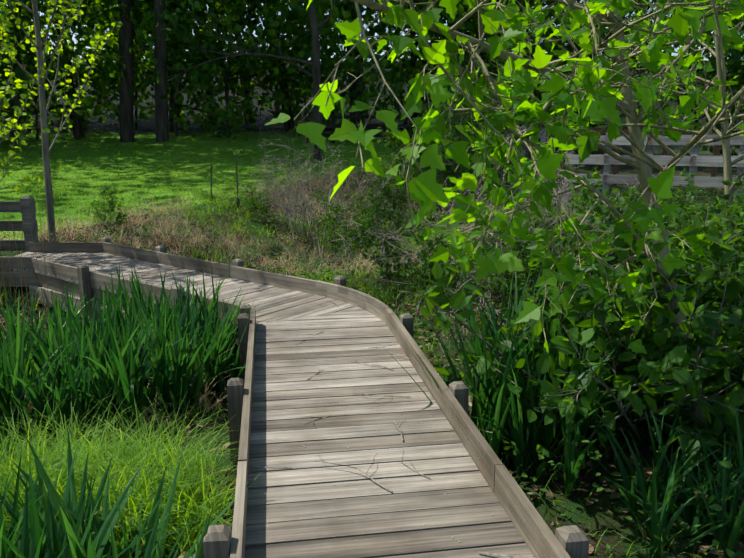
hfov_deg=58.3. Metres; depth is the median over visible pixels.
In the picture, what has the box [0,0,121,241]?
young tree
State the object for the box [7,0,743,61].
sky
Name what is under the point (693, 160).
white paddock fence
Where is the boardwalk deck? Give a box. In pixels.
[0,252,534,557]
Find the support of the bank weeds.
on the ground at (598, 516)
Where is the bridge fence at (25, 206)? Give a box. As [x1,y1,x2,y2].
[0,196,38,251]
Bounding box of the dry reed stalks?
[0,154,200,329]
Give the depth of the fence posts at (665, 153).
18.21 m
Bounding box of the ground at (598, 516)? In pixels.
[0,60,743,557]
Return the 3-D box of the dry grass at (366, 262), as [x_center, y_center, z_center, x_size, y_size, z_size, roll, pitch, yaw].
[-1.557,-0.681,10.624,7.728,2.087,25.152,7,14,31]
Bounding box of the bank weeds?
[0,150,743,557]
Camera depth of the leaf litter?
4.13 m
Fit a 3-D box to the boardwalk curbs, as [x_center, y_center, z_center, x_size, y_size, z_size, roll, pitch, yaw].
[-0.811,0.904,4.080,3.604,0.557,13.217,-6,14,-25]
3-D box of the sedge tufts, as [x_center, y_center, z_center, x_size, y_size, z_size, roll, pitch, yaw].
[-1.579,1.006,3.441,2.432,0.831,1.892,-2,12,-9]
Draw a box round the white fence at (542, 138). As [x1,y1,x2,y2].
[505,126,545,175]
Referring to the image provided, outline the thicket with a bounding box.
[88,34,743,478]
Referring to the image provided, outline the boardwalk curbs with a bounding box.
[0,242,570,557]
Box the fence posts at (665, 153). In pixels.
[528,127,719,196]
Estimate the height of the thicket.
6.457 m
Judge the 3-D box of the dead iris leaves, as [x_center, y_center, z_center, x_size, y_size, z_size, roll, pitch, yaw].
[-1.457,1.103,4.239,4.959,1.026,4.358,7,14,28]
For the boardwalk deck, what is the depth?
3.55 m
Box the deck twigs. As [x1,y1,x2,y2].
[219,300,533,557]
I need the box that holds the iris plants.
[0,263,743,557]
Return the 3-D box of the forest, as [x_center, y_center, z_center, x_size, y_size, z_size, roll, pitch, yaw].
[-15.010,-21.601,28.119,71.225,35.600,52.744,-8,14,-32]
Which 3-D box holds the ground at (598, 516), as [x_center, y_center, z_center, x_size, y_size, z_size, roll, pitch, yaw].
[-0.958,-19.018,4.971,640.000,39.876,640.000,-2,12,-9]
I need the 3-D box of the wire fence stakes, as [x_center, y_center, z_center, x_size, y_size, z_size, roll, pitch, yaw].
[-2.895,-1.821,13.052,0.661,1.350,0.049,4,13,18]
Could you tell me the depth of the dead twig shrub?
10.62 m
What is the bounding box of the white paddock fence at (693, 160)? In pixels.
[563,133,743,207]
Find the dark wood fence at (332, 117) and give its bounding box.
[305,111,411,142]
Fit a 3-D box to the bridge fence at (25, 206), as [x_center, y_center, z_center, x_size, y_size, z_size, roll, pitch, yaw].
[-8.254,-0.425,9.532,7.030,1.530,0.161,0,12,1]
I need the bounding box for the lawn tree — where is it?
[118,0,334,160]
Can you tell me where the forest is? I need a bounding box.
[0,0,743,155]
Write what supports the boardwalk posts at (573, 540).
on the ground at (598, 516)
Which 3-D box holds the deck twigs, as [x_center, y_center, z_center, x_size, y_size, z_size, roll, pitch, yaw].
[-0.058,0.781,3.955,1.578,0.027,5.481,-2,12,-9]
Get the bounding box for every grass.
[0,159,639,448]
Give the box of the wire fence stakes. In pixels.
[209,151,239,208]
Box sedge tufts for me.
[0,375,262,557]
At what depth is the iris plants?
4.23 m
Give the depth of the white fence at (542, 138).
19.00 m
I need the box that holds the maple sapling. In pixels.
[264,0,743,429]
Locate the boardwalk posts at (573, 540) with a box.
[77,237,588,557]
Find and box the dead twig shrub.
[250,98,641,353]
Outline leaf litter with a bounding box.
[0,265,742,557]

